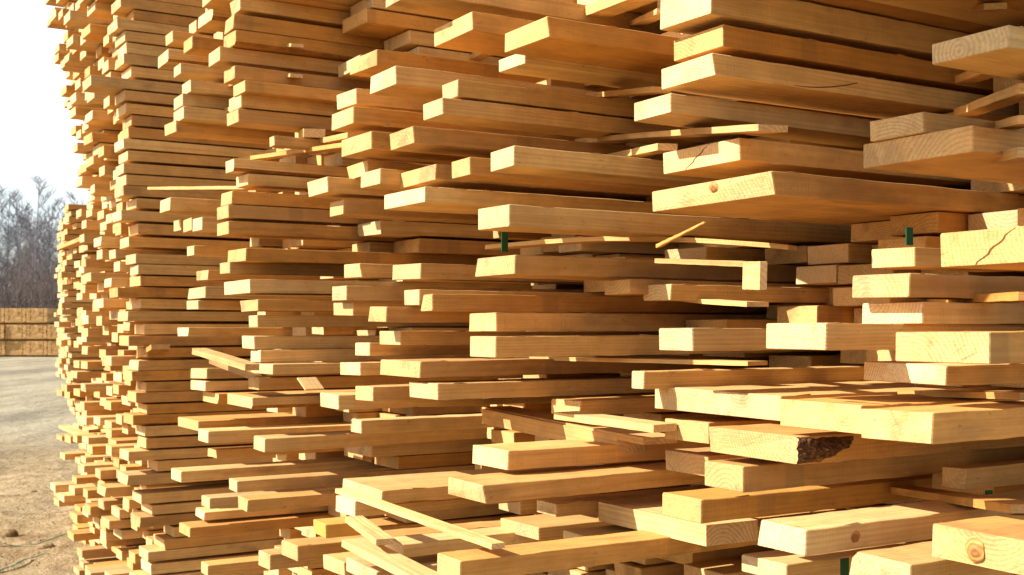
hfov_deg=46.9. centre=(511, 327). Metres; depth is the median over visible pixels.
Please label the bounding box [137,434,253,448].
board
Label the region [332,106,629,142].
board
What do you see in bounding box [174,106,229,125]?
board
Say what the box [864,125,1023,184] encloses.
board
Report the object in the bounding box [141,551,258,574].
board
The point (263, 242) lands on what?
board
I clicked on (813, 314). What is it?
board
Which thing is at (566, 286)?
board
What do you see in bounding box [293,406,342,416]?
board
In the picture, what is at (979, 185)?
board
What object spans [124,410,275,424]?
board
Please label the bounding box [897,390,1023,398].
lath
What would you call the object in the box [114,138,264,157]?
board
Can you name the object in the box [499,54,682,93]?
board
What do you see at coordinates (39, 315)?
lumber bundle
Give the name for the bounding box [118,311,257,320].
board
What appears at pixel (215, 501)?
board
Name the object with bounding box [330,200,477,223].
board
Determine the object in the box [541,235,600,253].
board
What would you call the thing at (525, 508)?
board
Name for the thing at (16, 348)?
lumber bundle
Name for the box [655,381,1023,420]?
board
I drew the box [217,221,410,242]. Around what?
board
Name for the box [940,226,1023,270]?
board
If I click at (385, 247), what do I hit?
board
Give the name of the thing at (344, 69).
board
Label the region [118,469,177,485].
board
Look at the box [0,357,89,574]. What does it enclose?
ground
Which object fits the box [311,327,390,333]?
board
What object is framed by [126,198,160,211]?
board
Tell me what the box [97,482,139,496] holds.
board
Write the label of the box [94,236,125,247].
board
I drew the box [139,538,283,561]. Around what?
board
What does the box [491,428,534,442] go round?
board
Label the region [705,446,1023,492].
board
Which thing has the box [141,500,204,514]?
board
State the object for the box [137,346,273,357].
board
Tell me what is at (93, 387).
board
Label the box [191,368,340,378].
board
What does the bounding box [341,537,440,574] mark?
lath
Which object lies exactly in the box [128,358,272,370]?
board
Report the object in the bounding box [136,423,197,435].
board
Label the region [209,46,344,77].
board
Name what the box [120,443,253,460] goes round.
board
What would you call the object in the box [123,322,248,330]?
board
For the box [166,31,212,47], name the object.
board
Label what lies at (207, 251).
board
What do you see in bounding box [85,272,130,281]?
board
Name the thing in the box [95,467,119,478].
board
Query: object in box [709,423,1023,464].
board
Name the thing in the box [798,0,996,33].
board
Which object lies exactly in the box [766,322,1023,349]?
board
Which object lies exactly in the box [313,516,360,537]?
board
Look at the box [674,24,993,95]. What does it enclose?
board
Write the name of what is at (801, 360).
board
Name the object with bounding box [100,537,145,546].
board
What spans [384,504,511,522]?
board
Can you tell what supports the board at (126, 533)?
on the packed boards at (87, 224)
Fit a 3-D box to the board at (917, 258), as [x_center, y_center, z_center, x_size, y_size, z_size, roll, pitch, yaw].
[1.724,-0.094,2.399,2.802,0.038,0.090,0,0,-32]
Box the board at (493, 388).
[409,376,654,399]
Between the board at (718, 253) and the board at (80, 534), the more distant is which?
the board at (80, 534)
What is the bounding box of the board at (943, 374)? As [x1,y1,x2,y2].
[864,361,1023,385]
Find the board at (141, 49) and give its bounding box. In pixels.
[118,42,182,57]
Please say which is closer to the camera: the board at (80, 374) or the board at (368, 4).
the board at (368, 4)
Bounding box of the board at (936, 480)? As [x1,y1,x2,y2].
[932,473,1023,494]
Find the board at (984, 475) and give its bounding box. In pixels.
[942,459,1023,489]
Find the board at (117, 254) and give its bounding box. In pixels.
[109,249,186,259]
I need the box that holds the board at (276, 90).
[233,80,346,103]
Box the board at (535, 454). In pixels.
[472,439,709,469]
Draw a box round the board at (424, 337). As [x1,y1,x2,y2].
[380,331,658,344]
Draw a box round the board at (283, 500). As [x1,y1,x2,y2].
[238,488,339,511]
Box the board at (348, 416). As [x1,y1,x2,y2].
[343,411,392,422]
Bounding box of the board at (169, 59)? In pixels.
[158,49,208,70]
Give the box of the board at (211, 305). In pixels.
[187,300,240,309]
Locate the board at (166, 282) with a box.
[131,276,230,287]
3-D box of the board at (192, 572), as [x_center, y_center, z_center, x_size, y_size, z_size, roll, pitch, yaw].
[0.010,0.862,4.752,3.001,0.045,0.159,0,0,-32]
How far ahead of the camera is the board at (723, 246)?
2.39 m
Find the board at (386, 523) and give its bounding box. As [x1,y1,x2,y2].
[368,513,533,529]
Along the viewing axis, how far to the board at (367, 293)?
2.44 m
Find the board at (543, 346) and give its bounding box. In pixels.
[470,334,840,357]
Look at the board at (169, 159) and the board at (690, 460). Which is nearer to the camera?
the board at (690, 460)
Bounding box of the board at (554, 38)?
[505,16,681,74]
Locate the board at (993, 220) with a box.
[968,210,1016,230]
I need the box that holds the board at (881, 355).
[866,350,895,360]
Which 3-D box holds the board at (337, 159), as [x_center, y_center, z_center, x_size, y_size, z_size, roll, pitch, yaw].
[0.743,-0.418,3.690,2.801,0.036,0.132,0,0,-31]
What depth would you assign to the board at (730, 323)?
2.17 m
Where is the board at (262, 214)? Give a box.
[217,204,391,226]
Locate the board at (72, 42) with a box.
[66,35,96,51]
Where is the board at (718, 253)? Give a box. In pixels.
[665,247,764,260]
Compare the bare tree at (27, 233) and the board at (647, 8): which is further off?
the bare tree at (27, 233)
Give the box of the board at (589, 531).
[563,516,762,538]
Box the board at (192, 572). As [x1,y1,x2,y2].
[129,570,263,574]
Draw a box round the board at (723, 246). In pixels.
[704,244,803,249]
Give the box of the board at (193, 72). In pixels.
[174,63,226,82]
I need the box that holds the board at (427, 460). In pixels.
[375,451,472,469]
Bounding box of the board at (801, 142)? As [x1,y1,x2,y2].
[750,136,863,150]
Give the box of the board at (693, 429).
[665,415,779,443]
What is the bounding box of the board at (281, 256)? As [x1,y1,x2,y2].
[228,248,489,264]
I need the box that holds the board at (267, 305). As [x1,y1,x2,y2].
[240,299,403,311]
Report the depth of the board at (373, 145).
2.42 m
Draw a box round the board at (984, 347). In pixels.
[896,330,1023,363]
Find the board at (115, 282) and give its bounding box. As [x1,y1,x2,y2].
[104,278,165,287]
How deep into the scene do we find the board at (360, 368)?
2.41 m
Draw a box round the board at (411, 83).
[370,66,643,101]
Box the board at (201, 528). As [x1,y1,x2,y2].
[179,511,382,537]
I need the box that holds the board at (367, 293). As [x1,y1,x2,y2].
[332,286,583,300]
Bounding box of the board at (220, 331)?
[178,327,291,335]
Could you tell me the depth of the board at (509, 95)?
2.21 m
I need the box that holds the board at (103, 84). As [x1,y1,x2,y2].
[82,75,182,95]
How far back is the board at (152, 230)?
4.00 m
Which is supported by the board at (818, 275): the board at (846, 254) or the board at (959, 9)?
the board at (846, 254)
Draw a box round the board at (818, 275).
[796,265,852,285]
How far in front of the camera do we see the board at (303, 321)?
2.80 m
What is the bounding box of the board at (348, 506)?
[336,484,690,515]
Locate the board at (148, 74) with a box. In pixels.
[122,66,188,83]
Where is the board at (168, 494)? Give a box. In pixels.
[132,483,234,503]
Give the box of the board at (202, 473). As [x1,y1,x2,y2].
[171,457,387,482]
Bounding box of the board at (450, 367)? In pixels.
[380,355,768,377]
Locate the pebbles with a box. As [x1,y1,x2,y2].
[0,442,86,565]
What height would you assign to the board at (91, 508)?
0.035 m
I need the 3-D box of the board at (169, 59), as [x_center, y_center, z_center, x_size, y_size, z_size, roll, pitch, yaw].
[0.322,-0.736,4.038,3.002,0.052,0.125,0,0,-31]
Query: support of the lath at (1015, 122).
on the lath at (1014, 155)
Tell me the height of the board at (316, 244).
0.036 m
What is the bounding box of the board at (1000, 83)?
[993,76,1021,92]
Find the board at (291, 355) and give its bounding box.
[251,348,490,361]
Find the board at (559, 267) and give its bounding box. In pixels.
[475,255,803,283]
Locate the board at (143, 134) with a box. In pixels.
[120,127,271,149]
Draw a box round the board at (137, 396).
[128,390,202,402]
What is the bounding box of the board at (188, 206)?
[160,197,221,215]
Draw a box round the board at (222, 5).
[202,0,233,11]
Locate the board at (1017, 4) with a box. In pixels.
[981,0,1023,9]
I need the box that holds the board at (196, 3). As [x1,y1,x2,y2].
[151,0,202,7]
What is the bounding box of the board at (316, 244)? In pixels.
[289,240,358,248]
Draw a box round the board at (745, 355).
[703,351,840,357]
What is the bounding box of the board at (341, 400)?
[320,392,654,409]
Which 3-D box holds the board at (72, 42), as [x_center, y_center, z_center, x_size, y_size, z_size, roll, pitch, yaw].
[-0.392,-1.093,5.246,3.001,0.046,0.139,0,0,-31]
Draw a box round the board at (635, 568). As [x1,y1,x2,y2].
[614,561,683,574]
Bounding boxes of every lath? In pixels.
[59,425,89,433]
[60,237,85,248]
[80,315,107,325]
[83,425,104,429]
[134,344,169,358]
[147,186,257,190]
[192,348,259,370]
[209,360,266,378]
[237,143,341,160]
[265,132,359,153]
[286,43,303,47]
[286,74,302,78]
[295,128,324,138]
[297,377,323,390]
[335,488,504,549]
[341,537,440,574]
[345,516,393,544]
[470,53,491,60]
[481,406,676,444]
[482,409,644,452]
[485,236,797,250]
[515,356,767,365]
[554,411,676,432]
[575,124,787,143]
[584,84,603,86]
[585,0,656,17]
[586,86,670,97]
[606,143,677,157]
[630,8,660,26]
[655,259,756,266]
[656,221,705,247]
[680,299,768,306]
[742,261,766,289]
[889,486,1023,512]
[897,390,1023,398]
[930,292,1023,302]
[954,83,1023,116]
[955,71,996,82]
[970,2,1006,12]
[990,147,1023,163]
[994,115,1023,128]
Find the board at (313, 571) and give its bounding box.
[298,567,339,574]
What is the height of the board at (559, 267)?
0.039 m
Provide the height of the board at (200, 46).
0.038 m
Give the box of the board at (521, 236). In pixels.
[493,231,551,239]
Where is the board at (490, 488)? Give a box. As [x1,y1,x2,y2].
[448,460,704,503]
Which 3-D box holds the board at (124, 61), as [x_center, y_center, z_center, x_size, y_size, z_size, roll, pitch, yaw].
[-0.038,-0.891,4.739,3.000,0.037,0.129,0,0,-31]
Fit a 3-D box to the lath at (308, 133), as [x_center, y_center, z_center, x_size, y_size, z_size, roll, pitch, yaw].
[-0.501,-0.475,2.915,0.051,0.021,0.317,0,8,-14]
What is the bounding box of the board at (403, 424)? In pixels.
[351,414,495,433]
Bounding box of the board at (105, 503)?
[98,496,127,509]
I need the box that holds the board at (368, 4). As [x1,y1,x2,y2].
[351,0,454,20]
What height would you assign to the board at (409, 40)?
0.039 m
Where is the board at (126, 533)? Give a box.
[114,528,142,539]
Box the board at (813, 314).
[777,306,862,322]
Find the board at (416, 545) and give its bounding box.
[385,526,562,557]
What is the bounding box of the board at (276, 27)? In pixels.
[224,14,385,48]
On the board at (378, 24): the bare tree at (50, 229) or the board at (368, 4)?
the board at (368, 4)
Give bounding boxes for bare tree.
[0,174,56,304]
[0,186,12,266]
[0,189,28,281]
[0,218,18,273]
[0,224,41,300]
[1,214,39,296]
[2,202,57,289]
[2,206,46,267]
[2,213,35,275]
[3,214,58,305]
[4,194,50,285]
[4,209,61,287]
[27,214,59,292]
[30,204,64,290]
[31,197,63,280]
[32,218,56,290]
[44,200,65,268]
[50,190,83,279]
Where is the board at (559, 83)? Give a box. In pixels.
[536,79,622,91]
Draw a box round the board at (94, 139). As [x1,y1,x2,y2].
[84,132,118,146]
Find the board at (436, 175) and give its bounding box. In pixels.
[400,164,651,201]
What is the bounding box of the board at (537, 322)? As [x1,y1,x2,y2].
[469,312,776,331]
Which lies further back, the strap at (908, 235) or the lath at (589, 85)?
the lath at (589, 85)
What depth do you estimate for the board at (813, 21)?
1.92 m
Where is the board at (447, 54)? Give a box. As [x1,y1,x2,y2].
[408,47,503,64]
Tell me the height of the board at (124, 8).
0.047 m
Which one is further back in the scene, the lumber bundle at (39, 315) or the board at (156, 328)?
the lumber bundle at (39, 315)
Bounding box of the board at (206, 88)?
[182,79,233,97]
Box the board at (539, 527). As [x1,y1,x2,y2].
[500,513,614,540]
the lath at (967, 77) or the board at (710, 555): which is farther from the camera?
the board at (710, 555)
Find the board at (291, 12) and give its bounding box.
[230,0,350,28]
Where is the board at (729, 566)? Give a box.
[684,556,755,574]
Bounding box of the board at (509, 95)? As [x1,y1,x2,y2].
[442,79,636,118]
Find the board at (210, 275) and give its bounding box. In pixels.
[197,270,344,280]
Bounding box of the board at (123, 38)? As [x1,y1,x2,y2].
[115,31,183,49]
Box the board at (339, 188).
[307,177,401,201]
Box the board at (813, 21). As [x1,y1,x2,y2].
[660,0,970,61]
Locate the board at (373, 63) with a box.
[350,49,545,82]
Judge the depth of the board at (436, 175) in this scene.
2.34 m
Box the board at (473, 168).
[452,157,672,194]
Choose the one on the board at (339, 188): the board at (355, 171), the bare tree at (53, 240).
the board at (355, 171)
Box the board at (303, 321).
[249,315,469,327]
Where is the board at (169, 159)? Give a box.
[119,150,236,169]
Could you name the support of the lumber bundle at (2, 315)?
on the lumber bundle at (3, 328)
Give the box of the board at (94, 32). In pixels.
[81,24,107,41]
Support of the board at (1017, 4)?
on the packed boards at (87, 224)
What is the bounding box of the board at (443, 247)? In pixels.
[393,238,519,256]
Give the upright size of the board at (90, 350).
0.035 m
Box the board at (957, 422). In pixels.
[861,400,1023,443]
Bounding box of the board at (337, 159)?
[324,153,404,166]
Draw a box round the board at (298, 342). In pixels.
[242,335,379,348]
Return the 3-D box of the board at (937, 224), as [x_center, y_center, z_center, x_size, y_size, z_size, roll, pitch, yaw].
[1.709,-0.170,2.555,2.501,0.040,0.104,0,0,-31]
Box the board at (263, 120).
[227,109,345,135]
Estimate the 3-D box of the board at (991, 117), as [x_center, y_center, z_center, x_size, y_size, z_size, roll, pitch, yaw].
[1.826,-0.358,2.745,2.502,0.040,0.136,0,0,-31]
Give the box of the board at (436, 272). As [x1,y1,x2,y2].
[392,263,583,283]
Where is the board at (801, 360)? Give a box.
[769,354,863,367]
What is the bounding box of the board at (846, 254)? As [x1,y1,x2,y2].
[808,243,874,264]
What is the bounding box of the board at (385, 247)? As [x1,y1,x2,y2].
[352,242,393,252]
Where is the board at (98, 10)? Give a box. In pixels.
[87,1,113,20]
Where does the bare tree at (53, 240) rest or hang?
on the ground
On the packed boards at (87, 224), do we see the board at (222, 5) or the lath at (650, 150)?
the board at (222, 5)
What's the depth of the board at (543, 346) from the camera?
2.03 m
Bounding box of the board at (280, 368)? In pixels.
[251,361,373,374]
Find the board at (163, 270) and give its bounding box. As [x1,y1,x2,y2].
[130,264,219,276]
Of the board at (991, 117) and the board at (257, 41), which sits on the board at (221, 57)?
the board at (257, 41)
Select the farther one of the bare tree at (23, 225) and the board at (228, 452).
the bare tree at (23, 225)
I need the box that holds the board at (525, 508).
[499,500,538,514]
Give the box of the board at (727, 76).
[662,53,1018,118]
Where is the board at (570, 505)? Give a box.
[537,485,714,516]
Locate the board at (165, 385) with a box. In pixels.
[136,378,247,391]
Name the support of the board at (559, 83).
on the board at (411, 83)
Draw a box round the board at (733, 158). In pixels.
[663,138,970,189]
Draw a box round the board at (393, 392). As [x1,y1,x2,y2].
[356,384,429,401]
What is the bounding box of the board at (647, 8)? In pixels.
[596,0,656,12]
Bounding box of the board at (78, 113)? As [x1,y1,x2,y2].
[70,107,103,119]
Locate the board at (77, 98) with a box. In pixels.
[70,92,103,108]
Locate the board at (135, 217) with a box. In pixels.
[112,210,216,224]
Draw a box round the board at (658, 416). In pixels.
[623,411,717,421]
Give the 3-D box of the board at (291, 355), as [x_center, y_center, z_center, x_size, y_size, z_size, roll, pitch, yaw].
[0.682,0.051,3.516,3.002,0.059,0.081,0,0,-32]
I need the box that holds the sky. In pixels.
[0,0,89,286]
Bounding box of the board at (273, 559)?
[259,548,323,569]
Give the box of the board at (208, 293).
[188,286,331,299]
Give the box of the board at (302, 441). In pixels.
[254,428,486,451]
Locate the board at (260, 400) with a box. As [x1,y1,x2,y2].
[227,389,355,408]
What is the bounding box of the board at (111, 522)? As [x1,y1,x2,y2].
[101,515,130,528]
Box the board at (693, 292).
[644,283,828,303]
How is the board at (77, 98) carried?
on the packed boards at (87, 224)
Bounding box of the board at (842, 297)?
[833,287,926,305]
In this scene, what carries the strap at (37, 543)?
on the ground
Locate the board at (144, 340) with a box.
[119,335,241,345]
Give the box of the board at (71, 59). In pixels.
[64,53,93,66]
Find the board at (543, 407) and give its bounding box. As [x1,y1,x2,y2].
[503,403,550,412]
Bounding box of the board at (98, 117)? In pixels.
[84,110,122,127]
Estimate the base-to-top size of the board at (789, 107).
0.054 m
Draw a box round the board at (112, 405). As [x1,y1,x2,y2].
[104,400,136,410]
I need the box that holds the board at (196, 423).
[178,412,344,430]
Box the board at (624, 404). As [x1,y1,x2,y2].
[551,394,676,414]
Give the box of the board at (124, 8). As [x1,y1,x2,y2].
[111,0,204,18]
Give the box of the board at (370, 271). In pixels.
[344,263,566,283]
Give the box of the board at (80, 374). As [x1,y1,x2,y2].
[70,370,109,378]
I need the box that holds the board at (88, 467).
[79,461,114,472]
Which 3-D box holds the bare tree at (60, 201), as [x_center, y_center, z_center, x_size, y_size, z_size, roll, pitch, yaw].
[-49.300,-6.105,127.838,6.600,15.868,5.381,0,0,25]
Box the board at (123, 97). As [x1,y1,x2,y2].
[115,90,177,107]
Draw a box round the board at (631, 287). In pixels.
[605,279,850,295]
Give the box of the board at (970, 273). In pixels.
[921,270,1023,275]
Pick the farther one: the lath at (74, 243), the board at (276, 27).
the lath at (74, 243)
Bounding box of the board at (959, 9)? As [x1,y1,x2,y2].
[867,0,1023,27]
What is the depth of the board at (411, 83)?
2.33 m
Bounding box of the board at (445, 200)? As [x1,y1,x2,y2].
[384,187,697,215]
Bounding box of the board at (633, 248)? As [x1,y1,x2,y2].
[559,236,685,255]
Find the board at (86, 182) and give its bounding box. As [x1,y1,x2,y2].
[76,176,112,188]
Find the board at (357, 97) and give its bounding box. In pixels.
[337,88,431,112]
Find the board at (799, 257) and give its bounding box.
[765,245,820,265]
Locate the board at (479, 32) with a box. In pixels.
[434,12,534,56]
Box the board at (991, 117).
[944,112,1012,120]
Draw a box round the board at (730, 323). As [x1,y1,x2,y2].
[686,319,776,327]
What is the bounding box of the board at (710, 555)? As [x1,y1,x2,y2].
[658,545,774,563]
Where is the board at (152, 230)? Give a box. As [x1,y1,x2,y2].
[129,224,249,240]
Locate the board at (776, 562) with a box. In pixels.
[742,539,931,574]
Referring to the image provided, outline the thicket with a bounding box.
[0,228,60,308]
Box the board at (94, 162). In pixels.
[86,155,118,168]
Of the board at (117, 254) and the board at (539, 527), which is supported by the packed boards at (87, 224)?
the board at (117, 254)
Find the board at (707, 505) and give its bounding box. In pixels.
[662,474,932,523]
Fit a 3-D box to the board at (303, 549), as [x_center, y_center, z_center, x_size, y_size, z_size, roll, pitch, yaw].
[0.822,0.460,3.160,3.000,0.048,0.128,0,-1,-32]
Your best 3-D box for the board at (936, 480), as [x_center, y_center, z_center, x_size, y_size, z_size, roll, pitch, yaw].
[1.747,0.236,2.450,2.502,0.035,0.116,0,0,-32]
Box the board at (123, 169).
[116,163,241,180]
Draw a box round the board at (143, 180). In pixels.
[116,174,247,190]
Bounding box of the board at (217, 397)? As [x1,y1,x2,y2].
[203,387,355,403]
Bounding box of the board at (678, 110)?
[634,93,874,148]
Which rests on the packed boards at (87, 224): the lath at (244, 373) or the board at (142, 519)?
the board at (142, 519)
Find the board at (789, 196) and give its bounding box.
[652,171,1023,224]
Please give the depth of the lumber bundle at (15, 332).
59.99 m
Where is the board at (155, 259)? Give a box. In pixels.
[126,254,227,265]
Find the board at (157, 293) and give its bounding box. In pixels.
[109,287,188,298]
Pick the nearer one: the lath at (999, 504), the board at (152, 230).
the lath at (999, 504)
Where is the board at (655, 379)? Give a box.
[632,365,869,388]
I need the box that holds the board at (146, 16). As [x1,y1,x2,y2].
[125,10,197,26]
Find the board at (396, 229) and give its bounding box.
[358,220,532,242]
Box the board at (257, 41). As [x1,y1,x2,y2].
[224,30,384,61]
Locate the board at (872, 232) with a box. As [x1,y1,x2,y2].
[851,221,904,243]
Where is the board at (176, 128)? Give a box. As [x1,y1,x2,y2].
[165,120,327,144]
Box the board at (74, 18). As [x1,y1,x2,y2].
[64,10,112,27]
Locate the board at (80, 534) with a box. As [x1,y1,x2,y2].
[67,528,99,540]
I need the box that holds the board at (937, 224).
[890,212,969,236]
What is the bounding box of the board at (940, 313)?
[862,302,1023,323]
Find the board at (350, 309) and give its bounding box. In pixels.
[334,302,421,315]
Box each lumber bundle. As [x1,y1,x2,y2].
[0,308,6,323]
[0,324,7,340]
[0,341,7,356]
[5,308,27,323]
[5,324,28,340]
[6,341,28,356]
[26,308,59,323]
[26,324,49,340]
[26,341,50,356]
[47,324,77,340]
[48,341,59,356]
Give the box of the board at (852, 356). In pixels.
[840,350,866,363]
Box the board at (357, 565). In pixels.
[346,554,436,574]
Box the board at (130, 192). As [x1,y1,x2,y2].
[115,185,229,199]
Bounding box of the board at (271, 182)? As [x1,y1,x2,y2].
[236,173,319,192]
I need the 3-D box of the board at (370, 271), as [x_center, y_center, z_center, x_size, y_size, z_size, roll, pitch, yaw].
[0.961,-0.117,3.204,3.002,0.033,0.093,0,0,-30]
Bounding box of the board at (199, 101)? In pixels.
[174,93,230,110]
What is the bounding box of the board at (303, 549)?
[282,519,500,560]
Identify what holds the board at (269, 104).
on the board at (263, 120)
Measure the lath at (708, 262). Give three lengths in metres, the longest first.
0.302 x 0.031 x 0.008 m
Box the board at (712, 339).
[659,328,793,350]
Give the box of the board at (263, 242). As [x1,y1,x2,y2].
[250,238,283,247]
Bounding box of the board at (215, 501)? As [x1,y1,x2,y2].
[202,485,342,508]
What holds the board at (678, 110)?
on the packed boards at (87, 224)
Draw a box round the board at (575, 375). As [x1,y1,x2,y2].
[523,373,619,377]
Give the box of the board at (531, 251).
[520,247,578,255]
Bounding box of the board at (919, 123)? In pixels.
[870,112,1023,141]
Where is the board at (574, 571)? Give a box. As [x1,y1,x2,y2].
[548,568,605,574]
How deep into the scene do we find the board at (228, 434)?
2.93 m
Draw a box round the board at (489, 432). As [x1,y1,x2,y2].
[487,427,503,438]
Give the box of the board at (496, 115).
[423,98,758,147]
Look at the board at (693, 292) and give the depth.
2.06 m
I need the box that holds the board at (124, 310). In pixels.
[119,309,240,311]
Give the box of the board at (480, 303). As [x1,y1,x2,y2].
[421,294,804,312]
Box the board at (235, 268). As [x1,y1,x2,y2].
[220,262,343,276]
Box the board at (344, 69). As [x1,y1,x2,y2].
[338,55,370,81]
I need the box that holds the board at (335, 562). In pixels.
[323,552,357,574]
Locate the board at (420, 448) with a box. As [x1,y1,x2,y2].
[347,438,497,456]
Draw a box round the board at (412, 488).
[343,466,577,504]
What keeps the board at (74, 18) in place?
on the packed boards at (87, 224)
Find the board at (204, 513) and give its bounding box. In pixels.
[195,506,327,519]
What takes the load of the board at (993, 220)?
on the packed boards at (87, 224)
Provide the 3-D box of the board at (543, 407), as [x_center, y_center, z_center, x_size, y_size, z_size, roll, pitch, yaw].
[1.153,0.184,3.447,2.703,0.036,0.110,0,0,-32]
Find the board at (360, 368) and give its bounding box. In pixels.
[340,361,380,375]
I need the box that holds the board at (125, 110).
[116,103,174,118]
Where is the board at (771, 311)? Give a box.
[766,304,832,318]
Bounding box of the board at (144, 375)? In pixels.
[123,369,225,380]
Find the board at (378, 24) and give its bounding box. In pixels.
[343,8,450,39]
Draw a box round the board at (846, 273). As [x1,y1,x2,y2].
[838,264,920,284]
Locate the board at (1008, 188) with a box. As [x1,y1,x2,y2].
[999,183,1023,194]
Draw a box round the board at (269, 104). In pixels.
[229,94,342,117]
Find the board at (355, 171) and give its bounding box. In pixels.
[347,160,428,178]
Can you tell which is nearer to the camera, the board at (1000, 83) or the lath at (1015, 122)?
the lath at (1015, 122)
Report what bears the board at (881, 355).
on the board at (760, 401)
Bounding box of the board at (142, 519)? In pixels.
[131,511,202,527]
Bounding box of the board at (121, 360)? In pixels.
[105,355,250,365]
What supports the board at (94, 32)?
on the packed boards at (87, 224)
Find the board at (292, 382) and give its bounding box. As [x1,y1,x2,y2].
[248,375,522,389]
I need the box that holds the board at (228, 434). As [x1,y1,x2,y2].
[198,422,350,442]
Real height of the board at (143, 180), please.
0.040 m
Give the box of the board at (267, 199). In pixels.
[221,191,343,209]
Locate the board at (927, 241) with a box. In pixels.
[878,236,940,248]
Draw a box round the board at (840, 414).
[780,390,1023,433]
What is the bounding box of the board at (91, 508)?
[84,502,110,514]
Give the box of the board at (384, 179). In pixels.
[361,168,407,190]
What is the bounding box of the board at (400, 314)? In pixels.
[368,307,766,322]
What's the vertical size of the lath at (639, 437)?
0.013 m
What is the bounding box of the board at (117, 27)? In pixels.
[108,18,188,36]
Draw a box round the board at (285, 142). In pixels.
[270,136,341,152]
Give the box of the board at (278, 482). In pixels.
[229,464,474,492]
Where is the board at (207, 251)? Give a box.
[187,245,281,257]
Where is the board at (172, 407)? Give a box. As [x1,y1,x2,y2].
[137,401,266,413]
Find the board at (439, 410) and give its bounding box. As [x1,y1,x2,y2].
[389,405,489,414]
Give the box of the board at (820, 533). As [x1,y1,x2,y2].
[758,490,1023,555]
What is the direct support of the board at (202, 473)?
on the board at (215, 501)
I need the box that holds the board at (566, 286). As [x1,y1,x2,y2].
[532,284,583,289]
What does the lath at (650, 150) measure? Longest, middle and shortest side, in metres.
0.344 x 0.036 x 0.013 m
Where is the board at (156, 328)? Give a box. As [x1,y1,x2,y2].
[135,324,291,333]
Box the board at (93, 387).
[81,382,124,391]
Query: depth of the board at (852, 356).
2.18 m
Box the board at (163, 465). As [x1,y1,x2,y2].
[147,455,275,470]
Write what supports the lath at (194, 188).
on the packed boards at (87, 224)
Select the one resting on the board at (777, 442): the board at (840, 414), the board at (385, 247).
the board at (840, 414)
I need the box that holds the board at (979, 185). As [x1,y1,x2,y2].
[971,180,1023,195]
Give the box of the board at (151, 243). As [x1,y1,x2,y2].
[120,237,261,250]
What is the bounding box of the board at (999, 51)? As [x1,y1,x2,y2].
[932,25,1023,80]
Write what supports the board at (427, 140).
on the packed boards at (87, 224)
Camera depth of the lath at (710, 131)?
1.98 m
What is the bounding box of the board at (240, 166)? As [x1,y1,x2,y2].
[226,159,348,178]
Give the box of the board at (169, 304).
[131,299,240,310]
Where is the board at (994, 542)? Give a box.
[932,513,1023,574]
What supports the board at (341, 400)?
on the packed boards at (87, 224)
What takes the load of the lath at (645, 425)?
on the board at (693, 429)
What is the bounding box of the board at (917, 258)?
[872,247,1023,272]
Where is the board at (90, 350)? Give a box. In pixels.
[82,346,127,354]
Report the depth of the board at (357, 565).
2.02 m
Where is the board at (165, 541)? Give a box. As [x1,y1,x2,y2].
[153,529,283,549]
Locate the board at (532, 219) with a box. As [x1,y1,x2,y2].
[478,204,877,245]
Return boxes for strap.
[0,533,67,545]
[0,553,49,570]
[501,232,507,251]
[840,558,848,574]
[905,227,912,245]
[985,490,992,494]
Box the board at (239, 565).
[201,556,305,574]
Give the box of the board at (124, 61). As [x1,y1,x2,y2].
[115,53,172,70]
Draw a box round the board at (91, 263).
[81,259,113,267]
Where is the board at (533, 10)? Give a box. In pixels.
[386,0,667,34]
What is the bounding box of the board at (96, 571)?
[85,564,128,574]
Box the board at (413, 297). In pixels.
[404,289,612,305]
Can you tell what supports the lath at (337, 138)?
on the lath at (311, 150)
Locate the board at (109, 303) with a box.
[95,298,128,308]
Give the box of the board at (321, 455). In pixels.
[299,451,347,459]
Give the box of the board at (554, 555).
[437,508,844,574]
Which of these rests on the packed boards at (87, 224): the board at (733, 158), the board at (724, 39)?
the board at (733, 158)
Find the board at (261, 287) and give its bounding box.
[224,279,531,296]
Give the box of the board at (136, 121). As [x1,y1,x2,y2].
[123,115,173,129]
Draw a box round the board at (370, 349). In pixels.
[355,343,469,355]
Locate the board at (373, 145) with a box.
[342,131,467,164]
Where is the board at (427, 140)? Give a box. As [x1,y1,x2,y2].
[390,126,662,159]
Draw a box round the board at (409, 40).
[384,30,505,57]
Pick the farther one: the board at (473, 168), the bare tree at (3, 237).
the bare tree at (3, 237)
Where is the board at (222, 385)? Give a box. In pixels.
[191,379,254,390]
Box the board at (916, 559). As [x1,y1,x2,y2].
[849,541,1012,574]
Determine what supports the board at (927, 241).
on the board at (970, 273)
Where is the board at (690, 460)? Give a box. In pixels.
[665,447,747,475]
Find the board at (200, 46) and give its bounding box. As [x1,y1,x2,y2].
[184,36,223,56]
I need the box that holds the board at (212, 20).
[198,9,230,32]
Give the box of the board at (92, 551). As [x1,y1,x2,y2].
[77,545,115,557]
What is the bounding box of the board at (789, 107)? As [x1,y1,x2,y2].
[701,95,880,119]
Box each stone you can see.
[1,529,18,536]
[38,542,54,548]
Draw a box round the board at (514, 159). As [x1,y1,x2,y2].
[491,145,722,187]
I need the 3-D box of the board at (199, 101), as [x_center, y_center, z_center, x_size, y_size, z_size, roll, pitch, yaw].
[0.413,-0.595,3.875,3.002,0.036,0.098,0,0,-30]
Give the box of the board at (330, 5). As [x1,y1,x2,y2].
[272,0,353,11]
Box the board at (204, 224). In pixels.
[193,217,324,232]
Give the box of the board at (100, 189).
[90,184,114,195]
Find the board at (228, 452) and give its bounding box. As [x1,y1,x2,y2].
[208,446,343,457]
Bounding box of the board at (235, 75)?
[224,65,370,90]
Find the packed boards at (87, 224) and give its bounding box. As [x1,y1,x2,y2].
[45,0,1023,574]
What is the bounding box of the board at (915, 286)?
[852,273,1023,299]
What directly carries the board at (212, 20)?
on the packed boards at (87, 224)

